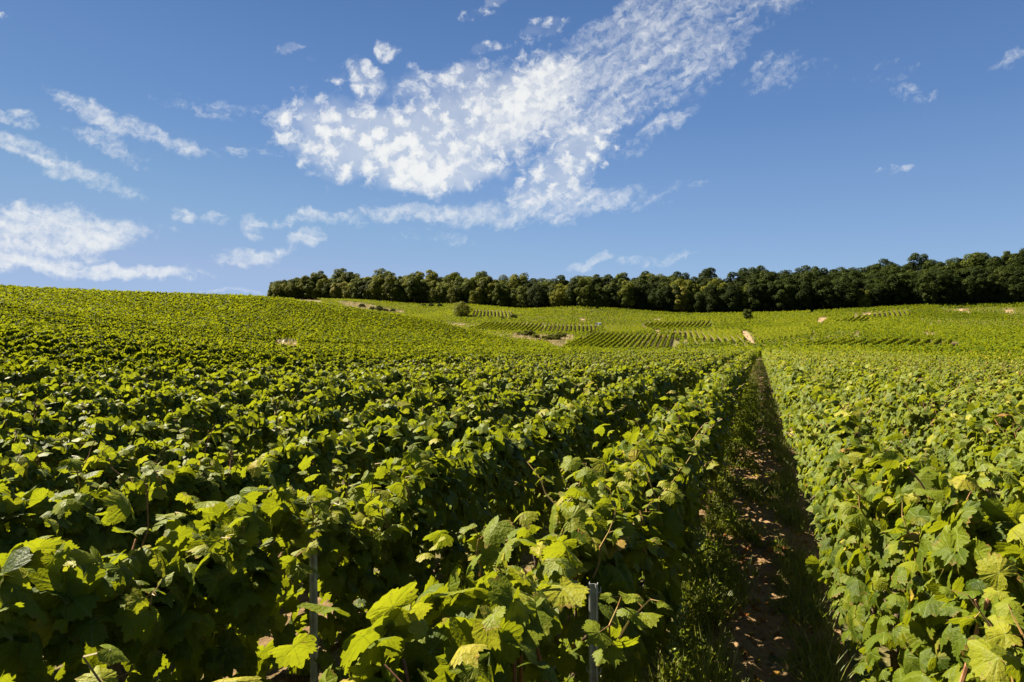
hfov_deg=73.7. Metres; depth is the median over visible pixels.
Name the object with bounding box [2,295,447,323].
vine row
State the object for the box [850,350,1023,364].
vine row
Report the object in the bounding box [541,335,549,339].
shrub
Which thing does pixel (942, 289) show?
tree
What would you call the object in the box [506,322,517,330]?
vine row
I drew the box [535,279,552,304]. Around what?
tree
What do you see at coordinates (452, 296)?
tree
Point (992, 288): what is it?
tree
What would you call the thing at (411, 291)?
tree
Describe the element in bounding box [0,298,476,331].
vine row
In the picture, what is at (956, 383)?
vine row
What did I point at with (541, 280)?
tree
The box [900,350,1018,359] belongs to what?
vine row
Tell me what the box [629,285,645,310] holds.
tree
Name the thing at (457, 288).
tree
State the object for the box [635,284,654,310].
tree
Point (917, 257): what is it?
tree
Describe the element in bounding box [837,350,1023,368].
vine row
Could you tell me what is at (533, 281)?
tree
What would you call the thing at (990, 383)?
vine row
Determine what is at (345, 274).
tree
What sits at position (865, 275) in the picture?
tree
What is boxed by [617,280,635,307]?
tree
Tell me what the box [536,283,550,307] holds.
tree
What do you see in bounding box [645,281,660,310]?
tree
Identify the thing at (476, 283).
tree
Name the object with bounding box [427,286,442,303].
tree
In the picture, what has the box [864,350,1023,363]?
vine row
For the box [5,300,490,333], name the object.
vine row
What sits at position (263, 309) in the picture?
vine row
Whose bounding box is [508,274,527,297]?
tree
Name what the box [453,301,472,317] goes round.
bush
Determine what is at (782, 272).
tree
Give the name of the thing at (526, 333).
shrub
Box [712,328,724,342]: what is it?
vine row
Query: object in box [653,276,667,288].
tree
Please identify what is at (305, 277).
tree
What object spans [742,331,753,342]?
bare soil
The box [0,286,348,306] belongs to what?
vine row
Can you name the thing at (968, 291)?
tree
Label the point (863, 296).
tree
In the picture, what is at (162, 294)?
vine row
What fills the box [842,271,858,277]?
tree
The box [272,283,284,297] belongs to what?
tree
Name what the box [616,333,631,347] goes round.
vine row
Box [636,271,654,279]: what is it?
tree
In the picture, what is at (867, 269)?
tree
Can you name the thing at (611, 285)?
tree
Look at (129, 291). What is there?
vine row
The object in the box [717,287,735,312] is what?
tree
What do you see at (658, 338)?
vine row
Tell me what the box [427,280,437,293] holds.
tree
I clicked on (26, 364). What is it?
vine row
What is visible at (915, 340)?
vine row
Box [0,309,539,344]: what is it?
vine row
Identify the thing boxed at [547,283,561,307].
tree
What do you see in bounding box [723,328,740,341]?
vine row
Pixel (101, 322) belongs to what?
vine row
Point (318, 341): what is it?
vine row
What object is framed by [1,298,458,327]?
vine row
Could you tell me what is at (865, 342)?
vine row
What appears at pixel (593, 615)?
trellis post
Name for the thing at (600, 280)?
tree
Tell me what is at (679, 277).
tree
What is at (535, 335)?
shrub
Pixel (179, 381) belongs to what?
vine row
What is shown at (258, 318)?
vine row
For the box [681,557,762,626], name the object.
grass tuft
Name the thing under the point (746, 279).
tree
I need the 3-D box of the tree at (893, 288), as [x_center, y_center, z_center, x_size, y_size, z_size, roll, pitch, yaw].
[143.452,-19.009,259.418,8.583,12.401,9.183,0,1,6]
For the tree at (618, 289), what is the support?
on the ground at (527, 563)
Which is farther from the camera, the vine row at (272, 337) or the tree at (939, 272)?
the tree at (939, 272)
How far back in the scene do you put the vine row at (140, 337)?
35.33 m
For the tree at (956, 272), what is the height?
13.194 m
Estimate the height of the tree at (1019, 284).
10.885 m
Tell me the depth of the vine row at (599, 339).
189.65 m
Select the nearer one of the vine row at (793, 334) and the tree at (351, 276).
the vine row at (793, 334)
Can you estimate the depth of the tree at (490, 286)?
337.56 m
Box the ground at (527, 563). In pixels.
[43,299,1023,681]
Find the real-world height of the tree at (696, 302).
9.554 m
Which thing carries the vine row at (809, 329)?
on the ground at (527, 563)
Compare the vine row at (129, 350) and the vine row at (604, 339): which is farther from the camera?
the vine row at (604, 339)
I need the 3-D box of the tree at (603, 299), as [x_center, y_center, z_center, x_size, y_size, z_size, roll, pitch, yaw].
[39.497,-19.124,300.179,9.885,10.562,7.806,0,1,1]
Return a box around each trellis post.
[308,538,319,681]
[586,582,600,681]
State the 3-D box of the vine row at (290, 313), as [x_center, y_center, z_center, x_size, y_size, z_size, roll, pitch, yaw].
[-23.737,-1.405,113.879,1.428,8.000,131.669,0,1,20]
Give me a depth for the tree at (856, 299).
263.20 m
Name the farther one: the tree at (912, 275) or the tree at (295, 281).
the tree at (295, 281)
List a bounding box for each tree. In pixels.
[267,289,273,296]
[270,280,283,289]
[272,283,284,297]
[284,283,295,297]
[286,277,301,297]
[291,283,300,297]
[297,278,309,298]
[302,274,316,292]
[303,279,315,299]
[310,273,327,291]
[311,270,327,279]
[311,288,322,299]
[315,278,328,295]
[321,283,333,298]
[329,283,341,298]
[330,279,343,288]
[332,268,346,278]
[335,282,347,297]
[338,272,349,282]
[340,283,351,298]
[342,285,354,299]
[345,272,358,282]
[347,277,362,298]
[357,280,367,297]
[358,279,371,300]
[362,284,375,299]
[368,274,384,299]
[369,277,383,299]
[371,268,385,278]
[379,271,394,299]
[379,285,389,300]
[383,275,397,301]
[390,281,403,302]
[397,288,408,302]
[399,273,415,301]
[402,276,410,301]
[405,275,422,302]
[411,271,424,280]
[413,280,428,302]
[420,283,433,303]
[424,269,438,282]
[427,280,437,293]
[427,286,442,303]
[435,283,448,303]
[440,283,455,302]
[443,272,461,295]
[446,285,462,303]
[453,276,470,302]
[453,282,471,302]
[461,278,477,304]
[468,287,486,304]
[473,278,493,302]
[475,271,486,280]
[477,276,494,303]
[485,283,496,305]
[490,279,505,302]
[492,283,506,306]
[498,274,513,281]
[500,284,513,306]
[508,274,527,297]
[508,288,523,307]
[516,286,530,307]
[519,272,534,283]
[519,279,537,288]
[520,281,532,289]
[524,288,538,308]
[526,283,550,307]
[529,278,547,282]
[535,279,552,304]
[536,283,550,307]
[546,275,568,306]
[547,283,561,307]
[549,283,573,306]
[560,288,577,306]
[566,276,584,305]
[573,275,591,306]
[574,278,593,306]
[583,287,599,307]
[587,277,597,300]
[591,286,611,308]
[594,277,609,287]
[603,277,619,306]
[604,281,618,307]
[608,284,627,308]
[614,272,629,280]
[616,278,629,307]
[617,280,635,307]
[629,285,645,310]
[635,275,657,297]
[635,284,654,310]
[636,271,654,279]
[644,273,664,281]
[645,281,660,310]
[646,288,666,310]
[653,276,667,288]
[654,285,672,312]
[655,283,674,309]
[660,275,676,284]
[665,285,682,311]
[668,271,689,284]
[669,278,692,310]
[670,276,686,285]
[672,286,688,312]
[685,281,699,311]
[685,289,696,311]
[688,292,710,312]
[689,276,703,284]
[695,268,717,284]
[695,286,709,306]
[699,278,722,290]
[700,284,719,312]
[707,277,727,312]
[711,286,725,311]
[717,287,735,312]
[721,271,745,286]
[721,282,746,312]
[737,268,755,275]
[737,289,751,309]
[741,271,760,279]
[742,276,758,285]
[742,309,752,319]
[743,278,767,299]
[747,282,764,311]
[748,265,764,275]
[758,284,774,310]
[760,269,778,281]
[764,280,782,310]
[772,284,794,310]
[776,270,789,279]
[779,272,798,281]
[782,277,803,310]
[790,281,812,310]
[791,275,810,298]
[794,265,810,273]
[798,271,821,308]
[801,281,821,310]
[809,266,829,277]
[812,278,832,309]
[819,271,849,280]
[822,280,844,309]
[828,269,848,273]
[831,277,860,308]
[832,275,854,305]
[833,267,856,271]
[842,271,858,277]
[847,276,862,306]
[847,279,865,307]
[850,267,864,272]
[850,270,863,278]
[855,289,872,308]
[860,273,872,280]
[861,264,881,272]
[861,283,885,306]
[862,279,876,296]
[867,266,889,277]
[867,273,887,280]
[869,269,895,304]
[873,283,891,306]
[878,258,895,266]
[882,263,901,272]
[882,274,902,305]
[888,278,907,304]
[889,272,910,297]
[890,267,906,278]
[898,279,917,304]
[900,263,915,271]
[907,252,929,271]
[907,277,927,304]
[908,272,917,293]
[917,273,936,291]
[918,272,939,304]
[919,259,945,272]
[926,269,956,303]
[929,262,944,269]
[929,268,945,272]
[934,273,952,303]
[937,264,961,277]
[943,274,964,304]
[944,257,961,264]
[949,261,964,270]
[952,278,975,304]
[954,269,970,277]
[959,267,985,279]
[960,252,986,267]
[966,273,989,303]
[971,270,989,292]
[977,259,1002,271]
[977,273,996,302]
[978,255,1000,266]
[980,266,996,277]
[989,274,1007,299]
[994,268,1009,282]
[994,283,1019,303]
[998,265,1021,272]
[999,260,1011,265]
[1001,251,1017,260]
[1003,276,1023,302]
[1007,256,1023,270]
[1009,250,1023,262]
[1009,270,1023,283]
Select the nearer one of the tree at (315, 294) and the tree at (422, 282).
the tree at (422, 282)
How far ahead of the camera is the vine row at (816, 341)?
125.79 m
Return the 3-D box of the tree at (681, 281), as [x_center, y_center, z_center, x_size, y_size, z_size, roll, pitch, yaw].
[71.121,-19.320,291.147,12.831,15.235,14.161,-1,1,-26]
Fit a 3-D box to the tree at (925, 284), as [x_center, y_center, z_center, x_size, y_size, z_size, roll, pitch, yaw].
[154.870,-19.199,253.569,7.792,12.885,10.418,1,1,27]
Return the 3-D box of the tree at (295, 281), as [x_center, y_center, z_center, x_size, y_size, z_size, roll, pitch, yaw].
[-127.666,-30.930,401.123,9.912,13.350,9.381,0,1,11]
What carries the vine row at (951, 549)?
on the ground at (527, 563)
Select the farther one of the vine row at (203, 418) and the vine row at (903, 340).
the vine row at (903, 340)
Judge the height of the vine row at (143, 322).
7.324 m
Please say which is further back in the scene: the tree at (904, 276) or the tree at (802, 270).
the tree at (802, 270)
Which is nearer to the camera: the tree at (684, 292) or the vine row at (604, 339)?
the vine row at (604, 339)
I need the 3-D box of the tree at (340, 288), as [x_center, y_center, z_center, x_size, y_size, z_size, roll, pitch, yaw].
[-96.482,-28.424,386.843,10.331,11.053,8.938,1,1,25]
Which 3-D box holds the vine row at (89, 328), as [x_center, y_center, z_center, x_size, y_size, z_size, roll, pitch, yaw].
[-20.588,-0.264,33.417,0.495,2.328,19.861,0,1,20]
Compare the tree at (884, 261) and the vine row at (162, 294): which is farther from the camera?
the tree at (884, 261)
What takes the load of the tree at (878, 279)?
on the ground at (527, 563)
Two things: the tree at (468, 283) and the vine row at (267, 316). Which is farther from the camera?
the tree at (468, 283)
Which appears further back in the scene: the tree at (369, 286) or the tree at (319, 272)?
the tree at (319, 272)
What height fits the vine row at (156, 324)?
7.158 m
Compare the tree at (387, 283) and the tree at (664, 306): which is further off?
the tree at (387, 283)
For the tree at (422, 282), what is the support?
on the ground at (527, 563)
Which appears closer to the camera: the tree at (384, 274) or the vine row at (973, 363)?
the vine row at (973, 363)
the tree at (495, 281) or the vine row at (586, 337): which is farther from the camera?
the tree at (495, 281)
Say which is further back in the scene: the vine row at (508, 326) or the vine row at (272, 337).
the vine row at (508, 326)
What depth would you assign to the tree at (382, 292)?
364.43 m
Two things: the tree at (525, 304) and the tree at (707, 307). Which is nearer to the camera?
the tree at (707, 307)
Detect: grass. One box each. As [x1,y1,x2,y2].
[275,299,572,345]
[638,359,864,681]
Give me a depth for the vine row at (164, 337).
37.87 m
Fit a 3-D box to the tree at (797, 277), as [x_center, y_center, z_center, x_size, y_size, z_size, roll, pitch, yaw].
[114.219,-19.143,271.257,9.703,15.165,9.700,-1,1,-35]
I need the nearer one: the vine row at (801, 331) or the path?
the path
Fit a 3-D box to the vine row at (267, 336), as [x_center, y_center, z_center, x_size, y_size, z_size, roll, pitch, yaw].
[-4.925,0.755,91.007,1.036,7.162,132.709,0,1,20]
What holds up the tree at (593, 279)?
on the ground at (527, 563)
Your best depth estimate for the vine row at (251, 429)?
5.71 m
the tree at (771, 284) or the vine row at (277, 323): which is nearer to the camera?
the vine row at (277, 323)
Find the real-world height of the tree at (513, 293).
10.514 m
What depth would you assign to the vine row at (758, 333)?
162.81 m
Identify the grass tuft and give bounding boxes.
[648,608,806,681]
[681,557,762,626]
[773,639,853,681]
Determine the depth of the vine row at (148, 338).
32.94 m
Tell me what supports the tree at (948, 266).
on the ground at (527, 563)
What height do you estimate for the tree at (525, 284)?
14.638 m
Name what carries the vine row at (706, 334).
on the ground at (527, 563)
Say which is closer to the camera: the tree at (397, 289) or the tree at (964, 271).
the tree at (964, 271)
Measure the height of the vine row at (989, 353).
2.320 m
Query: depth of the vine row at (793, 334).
164.88 m
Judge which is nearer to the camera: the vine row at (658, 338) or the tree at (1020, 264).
the vine row at (658, 338)
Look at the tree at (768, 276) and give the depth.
279.17 m
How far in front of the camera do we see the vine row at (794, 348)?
100.43 m
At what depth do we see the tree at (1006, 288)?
255.33 m
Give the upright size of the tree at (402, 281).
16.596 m
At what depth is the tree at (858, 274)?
279.11 m
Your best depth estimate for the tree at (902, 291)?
256.94 m
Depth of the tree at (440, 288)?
349.84 m
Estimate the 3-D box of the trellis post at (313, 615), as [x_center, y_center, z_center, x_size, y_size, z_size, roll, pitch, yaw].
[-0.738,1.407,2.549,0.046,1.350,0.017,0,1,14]
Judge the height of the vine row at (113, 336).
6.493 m
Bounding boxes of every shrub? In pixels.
[374,305,384,310]
[523,330,535,336]
[531,334,539,337]
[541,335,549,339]
[548,333,560,339]
[556,331,566,337]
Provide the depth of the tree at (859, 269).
314.00 m
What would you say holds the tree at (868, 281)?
on the ground at (527, 563)
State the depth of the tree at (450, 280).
354.31 m
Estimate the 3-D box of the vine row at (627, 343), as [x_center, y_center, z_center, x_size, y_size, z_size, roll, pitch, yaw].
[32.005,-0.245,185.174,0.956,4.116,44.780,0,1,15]
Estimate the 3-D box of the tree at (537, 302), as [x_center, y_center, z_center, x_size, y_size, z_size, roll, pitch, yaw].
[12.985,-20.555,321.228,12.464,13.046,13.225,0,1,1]
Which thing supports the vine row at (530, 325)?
on the ground at (527, 563)
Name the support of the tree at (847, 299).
on the ground at (527, 563)
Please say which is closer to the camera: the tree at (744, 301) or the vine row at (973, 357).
the vine row at (973, 357)
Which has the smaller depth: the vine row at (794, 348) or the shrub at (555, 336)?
the vine row at (794, 348)
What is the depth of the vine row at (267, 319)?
78.25 m
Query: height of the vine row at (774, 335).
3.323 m
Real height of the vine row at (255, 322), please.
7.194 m
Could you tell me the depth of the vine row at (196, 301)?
92.02 m
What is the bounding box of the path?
[672,359,855,681]
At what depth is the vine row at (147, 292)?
96.77 m
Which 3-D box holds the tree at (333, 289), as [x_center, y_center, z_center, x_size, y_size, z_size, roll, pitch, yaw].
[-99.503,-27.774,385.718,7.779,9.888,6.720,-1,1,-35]
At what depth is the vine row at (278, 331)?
64.39 m
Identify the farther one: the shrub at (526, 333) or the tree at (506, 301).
the tree at (506, 301)
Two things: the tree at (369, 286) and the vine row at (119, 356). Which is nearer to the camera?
the vine row at (119, 356)
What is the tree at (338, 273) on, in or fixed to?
on the ground at (527, 563)
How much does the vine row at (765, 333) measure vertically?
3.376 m
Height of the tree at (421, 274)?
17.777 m
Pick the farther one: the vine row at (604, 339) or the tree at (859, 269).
the tree at (859, 269)
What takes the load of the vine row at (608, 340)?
on the ground at (527, 563)
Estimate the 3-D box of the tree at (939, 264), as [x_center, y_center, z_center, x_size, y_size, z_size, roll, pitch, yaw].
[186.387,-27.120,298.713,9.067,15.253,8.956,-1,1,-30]
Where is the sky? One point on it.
(234, 147)
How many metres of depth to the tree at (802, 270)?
315.69 m
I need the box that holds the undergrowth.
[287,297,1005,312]
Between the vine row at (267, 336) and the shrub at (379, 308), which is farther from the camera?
the shrub at (379, 308)
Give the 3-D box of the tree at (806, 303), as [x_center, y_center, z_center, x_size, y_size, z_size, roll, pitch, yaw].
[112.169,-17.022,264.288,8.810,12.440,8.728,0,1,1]
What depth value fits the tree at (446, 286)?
348.67 m
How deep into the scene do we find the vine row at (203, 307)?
87.66 m
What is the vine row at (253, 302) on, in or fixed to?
on the ground at (527, 563)
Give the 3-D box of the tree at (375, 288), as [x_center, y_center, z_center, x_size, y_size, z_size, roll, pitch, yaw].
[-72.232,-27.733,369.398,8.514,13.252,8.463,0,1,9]
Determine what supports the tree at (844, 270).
on the ground at (527, 563)
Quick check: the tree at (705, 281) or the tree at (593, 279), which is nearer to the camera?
the tree at (705, 281)
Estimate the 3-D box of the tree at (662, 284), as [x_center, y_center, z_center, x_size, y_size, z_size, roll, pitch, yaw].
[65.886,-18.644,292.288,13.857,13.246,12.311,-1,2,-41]
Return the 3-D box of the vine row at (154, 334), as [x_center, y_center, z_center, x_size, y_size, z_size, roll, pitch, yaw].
[-19.716,-0.149,32.322,0.498,2.226,19.820,0,1,20]
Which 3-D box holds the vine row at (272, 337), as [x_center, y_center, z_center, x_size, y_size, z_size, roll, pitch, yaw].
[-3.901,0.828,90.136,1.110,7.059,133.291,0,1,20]
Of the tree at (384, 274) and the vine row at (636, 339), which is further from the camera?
the tree at (384, 274)
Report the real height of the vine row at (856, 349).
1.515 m
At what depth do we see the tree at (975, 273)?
262.94 m
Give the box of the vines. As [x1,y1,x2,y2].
[285,297,1023,357]
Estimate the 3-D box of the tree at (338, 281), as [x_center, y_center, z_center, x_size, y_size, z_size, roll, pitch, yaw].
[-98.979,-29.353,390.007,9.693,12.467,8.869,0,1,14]
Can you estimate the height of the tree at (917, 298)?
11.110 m
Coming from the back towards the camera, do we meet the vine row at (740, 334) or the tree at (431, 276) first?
the tree at (431, 276)
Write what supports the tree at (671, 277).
on the ground at (527, 563)
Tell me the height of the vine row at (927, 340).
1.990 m
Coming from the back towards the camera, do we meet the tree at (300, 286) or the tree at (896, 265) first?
the tree at (300, 286)
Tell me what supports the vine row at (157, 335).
on the ground at (527, 563)
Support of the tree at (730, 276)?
on the ground at (527, 563)
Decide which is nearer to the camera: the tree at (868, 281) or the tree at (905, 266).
the tree at (868, 281)
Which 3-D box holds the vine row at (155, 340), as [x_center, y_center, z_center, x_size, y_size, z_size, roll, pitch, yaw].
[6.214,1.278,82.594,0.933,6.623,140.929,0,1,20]
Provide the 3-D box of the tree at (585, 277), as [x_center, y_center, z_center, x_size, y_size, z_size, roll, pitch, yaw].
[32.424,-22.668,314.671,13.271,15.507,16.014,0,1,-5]
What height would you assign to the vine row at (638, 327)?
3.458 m
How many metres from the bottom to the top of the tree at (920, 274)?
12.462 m
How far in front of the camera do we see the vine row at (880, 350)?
93.98 m
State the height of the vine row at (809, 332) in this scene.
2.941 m
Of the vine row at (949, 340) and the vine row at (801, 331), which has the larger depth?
the vine row at (801, 331)
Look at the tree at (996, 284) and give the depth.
260.08 m
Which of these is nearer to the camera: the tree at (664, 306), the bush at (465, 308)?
the bush at (465, 308)
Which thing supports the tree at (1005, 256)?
on the ground at (527, 563)
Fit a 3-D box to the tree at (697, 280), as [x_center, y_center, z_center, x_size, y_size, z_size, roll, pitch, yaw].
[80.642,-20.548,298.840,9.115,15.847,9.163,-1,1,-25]
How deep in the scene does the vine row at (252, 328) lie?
58.07 m
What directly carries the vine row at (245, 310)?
on the ground at (527, 563)
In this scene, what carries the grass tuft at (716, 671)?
on the path
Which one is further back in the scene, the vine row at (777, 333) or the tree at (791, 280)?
the tree at (791, 280)
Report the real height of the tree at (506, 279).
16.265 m
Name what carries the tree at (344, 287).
on the ground at (527, 563)
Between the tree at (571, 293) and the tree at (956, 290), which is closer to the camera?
the tree at (956, 290)
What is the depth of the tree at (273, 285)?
407.42 m
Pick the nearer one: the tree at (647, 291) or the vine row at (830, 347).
the vine row at (830, 347)
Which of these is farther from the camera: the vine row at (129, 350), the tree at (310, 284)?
the tree at (310, 284)
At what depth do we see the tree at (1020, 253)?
313.76 m
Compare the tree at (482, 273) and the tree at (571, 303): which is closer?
the tree at (571, 303)
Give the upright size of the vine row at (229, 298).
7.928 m
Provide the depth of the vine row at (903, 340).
121.44 m
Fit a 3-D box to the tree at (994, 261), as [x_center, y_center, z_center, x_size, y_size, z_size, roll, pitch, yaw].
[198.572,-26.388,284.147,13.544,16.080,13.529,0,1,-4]
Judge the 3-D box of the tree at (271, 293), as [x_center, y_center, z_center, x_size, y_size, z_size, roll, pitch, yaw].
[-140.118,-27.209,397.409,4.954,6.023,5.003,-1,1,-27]
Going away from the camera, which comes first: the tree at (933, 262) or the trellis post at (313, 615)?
the trellis post at (313, 615)
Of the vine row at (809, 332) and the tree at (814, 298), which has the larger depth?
the tree at (814, 298)
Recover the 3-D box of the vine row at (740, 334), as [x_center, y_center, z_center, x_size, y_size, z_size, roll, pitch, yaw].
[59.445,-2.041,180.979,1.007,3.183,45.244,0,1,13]
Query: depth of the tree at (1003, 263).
297.11 m
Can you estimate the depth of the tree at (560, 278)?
319.23 m
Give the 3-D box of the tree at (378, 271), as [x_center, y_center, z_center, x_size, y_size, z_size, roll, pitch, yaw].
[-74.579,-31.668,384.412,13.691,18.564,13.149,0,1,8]
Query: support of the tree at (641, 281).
on the ground at (527, 563)
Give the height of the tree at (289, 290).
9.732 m
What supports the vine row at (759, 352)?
on the ground at (527, 563)
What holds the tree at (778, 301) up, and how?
on the ground at (527, 563)
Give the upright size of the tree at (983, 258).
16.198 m
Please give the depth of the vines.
212.47 m
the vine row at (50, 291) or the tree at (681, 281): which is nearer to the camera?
the vine row at (50, 291)
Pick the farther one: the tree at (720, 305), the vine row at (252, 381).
the tree at (720, 305)
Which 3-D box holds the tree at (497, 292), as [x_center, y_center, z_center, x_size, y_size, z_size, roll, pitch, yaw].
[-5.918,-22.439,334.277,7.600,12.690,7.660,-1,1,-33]
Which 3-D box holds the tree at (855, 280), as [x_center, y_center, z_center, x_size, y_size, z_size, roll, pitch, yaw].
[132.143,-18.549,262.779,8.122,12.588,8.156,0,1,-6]
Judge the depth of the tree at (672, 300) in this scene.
283.61 m
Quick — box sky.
[0,0,1023,301]
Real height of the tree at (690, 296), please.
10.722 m
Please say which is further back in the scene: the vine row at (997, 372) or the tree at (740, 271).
the tree at (740, 271)
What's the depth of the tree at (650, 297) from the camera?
287.97 m
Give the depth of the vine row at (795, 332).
166.69 m
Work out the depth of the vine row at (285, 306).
91.03 m
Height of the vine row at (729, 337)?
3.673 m
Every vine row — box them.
[0,284,258,295]
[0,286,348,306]
[0,288,373,310]
[0,289,364,309]
[0,290,388,312]
[0,290,407,315]
[0,292,418,317]
[0,294,445,322]
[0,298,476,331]
[0,300,538,343]
[0,301,516,339]
[0,302,549,345]
[0,304,523,340]
[0,308,526,341]
[0,309,534,343]
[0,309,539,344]
[0,310,529,343]
[0,312,540,344]
[0,314,551,345]
[0,315,595,348]
[0,319,215,336]
[0,320,567,347]
[0,323,572,348]
[0,323,579,347]
[0,323,580,349]
[0,323,590,349]
[0,325,611,350]
[0,327,602,358]
[0,333,615,356]
[0,338,622,357]
[0,342,637,367]
[0,347,649,368]
[0,348,650,381]
[0,348,662,395]
[0,348,681,406]
[0,348,689,423]
[0,348,690,381]
[0,348,702,465]
[0,348,713,468]
[0,348,723,558]
[0,348,733,681]
[0,348,746,681]
[1,284,296,298]
[1,285,290,298]
[1,292,419,317]
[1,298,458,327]
[1,306,558,346]
[1,315,560,346]
[2,286,335,304]
[2,289,389,312]
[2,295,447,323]
[2,296,451,325]
[2,300,496,335]
[2,324,583,348]
[3,287,306,300]
[3,294,429,322]
[3,321,234,338]
[4,287,358,308]
[4,297,482,332]
[5,286,326,303]
[5,292,409,315]
[5,295,439,321]
[5,297,467,328]
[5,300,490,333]
[8,287,350,306]
[9,299,471,330]
[27,324,241,339]
[75,348,757,681]
[476,321,490,329]
[489,321,501,329]
[502,322,513,329]
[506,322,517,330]
[510,322,521,329]
[523,322,533,331]
[563,336,581,345]
[569,331,594,345]
[575,331,599,345]
[580,331,603,346]
[586,332,608,346]
[593,332,612,346]
[598,332,617,347]
[603,332,622,347]
[610,333,627,347]
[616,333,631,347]
[618,323,626,331]
[621,333,636,347]
[626,323,635,332]
[627,333,641,347]
[634,324,645,332]
[634,333,646,347]
[638,324,649,332]
[640,333,651,347]
[646,332,656,348]
[652,332,661,346]
[660,332,666,347]
[665,332,671,347]
[692,328,697,340]
[697,328,703,340]
[702,328,710,339]
[707,328,717,339]
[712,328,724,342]
[718,328,732,342]
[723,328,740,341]
[728,328,744,339]
[752,328,768,340]
[753,327,773,339]
[757,345,762,357]
[758,327,780,339]
[761,348,1023,681]
[762,326,785,338]
[767,326,791,336]
[772,348,1023,503]
[773,326,796,337]
[777,325,802,336]
[782,325,808,335]
[784,348,1023,434]
[786,325,812,335]
[787,345,801,350]
[791,325,812,331]
[793,349,1023,396]
[803,344,822,350]
[804,339,822,344]
[805,349,1023,382]
[810,338,832,344]
[811,344,831,350]
[817,349,1023,376]
[819,344,843,351]
[821,338,844,345]
[827,343,854,351]
[827,350,1023,374]
[833,338,854,345]
[834,343,866,351]
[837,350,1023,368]
[845,337,865,344]
[845,344,876,351]
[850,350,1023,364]
[853,344,885,351]
[857,337,876,345]
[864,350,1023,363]
[867,337,887,345]
[870,350,1023,362]
[878,337,898,344]
[882,349,1023,360]
[892,337,908,345]
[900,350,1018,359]
[903,349,1020,359]
[904,336,920,344]
[914,351,1019,357]
[916,337,930,345]
[926,350,1023,357]
[929,337,941,345]
[941,337,952,344]
[947,350,1023,354]
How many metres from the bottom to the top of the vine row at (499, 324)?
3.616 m
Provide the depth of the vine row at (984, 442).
6.63 m
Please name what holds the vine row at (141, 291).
on the ground at (527, 563)
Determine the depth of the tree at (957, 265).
293.70 m
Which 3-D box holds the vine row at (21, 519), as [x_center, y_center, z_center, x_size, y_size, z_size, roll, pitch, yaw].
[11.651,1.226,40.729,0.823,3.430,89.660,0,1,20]
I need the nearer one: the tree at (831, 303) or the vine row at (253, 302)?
the vine row at (253, 302)
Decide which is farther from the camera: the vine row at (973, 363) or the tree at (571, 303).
the tree at (571, 303)
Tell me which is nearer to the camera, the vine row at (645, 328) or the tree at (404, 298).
the vine row at (645, 328)
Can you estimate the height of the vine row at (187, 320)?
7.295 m
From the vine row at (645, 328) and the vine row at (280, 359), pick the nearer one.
the vine row at (280, 359)
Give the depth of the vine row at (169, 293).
97.42 m
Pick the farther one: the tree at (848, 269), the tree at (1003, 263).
the tree at (848, 269)
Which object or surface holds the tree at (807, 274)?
on the ground at (527, 563)
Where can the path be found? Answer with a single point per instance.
(769, 625)
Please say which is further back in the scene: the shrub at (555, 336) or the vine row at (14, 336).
the shrub at (555, 336)
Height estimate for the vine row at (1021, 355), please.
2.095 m
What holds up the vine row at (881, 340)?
on the ground at (527, 563)
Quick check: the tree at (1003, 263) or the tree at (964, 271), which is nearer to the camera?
the tree at (964, 271)
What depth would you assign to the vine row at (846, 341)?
123.28 m
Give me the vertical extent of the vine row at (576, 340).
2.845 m
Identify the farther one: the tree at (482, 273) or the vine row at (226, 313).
the tree at (482, 273)
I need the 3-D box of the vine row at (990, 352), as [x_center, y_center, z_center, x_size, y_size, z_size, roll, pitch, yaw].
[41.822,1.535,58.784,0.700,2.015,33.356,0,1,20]
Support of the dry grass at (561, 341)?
on the ground at (527, 563)
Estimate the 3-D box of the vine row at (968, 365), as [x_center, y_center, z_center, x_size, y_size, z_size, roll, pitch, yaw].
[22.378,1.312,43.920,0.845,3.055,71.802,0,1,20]
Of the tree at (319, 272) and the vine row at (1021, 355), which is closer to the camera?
the vine row at (1021, 355)
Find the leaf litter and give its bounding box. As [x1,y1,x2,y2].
[703,398,826,681]
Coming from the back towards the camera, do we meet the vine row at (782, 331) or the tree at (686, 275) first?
the tree at (686, 275)
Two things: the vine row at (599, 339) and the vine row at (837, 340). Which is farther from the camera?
the vine row at (599, 339)
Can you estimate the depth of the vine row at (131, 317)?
59.91 m
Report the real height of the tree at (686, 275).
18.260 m
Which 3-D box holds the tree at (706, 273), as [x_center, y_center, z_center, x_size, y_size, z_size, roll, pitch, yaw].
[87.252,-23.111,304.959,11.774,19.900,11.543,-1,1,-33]
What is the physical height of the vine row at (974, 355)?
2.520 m
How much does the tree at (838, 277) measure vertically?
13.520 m
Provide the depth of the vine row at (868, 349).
92.39 m
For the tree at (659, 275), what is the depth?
313.83 m
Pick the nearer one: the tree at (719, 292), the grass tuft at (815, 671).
the grass tuft at (815, 671)
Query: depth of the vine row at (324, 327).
71.04 m
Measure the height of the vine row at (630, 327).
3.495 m
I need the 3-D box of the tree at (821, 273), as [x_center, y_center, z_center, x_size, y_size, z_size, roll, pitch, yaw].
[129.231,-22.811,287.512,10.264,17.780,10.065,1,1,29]
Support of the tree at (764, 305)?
on the ground at (527, 563)

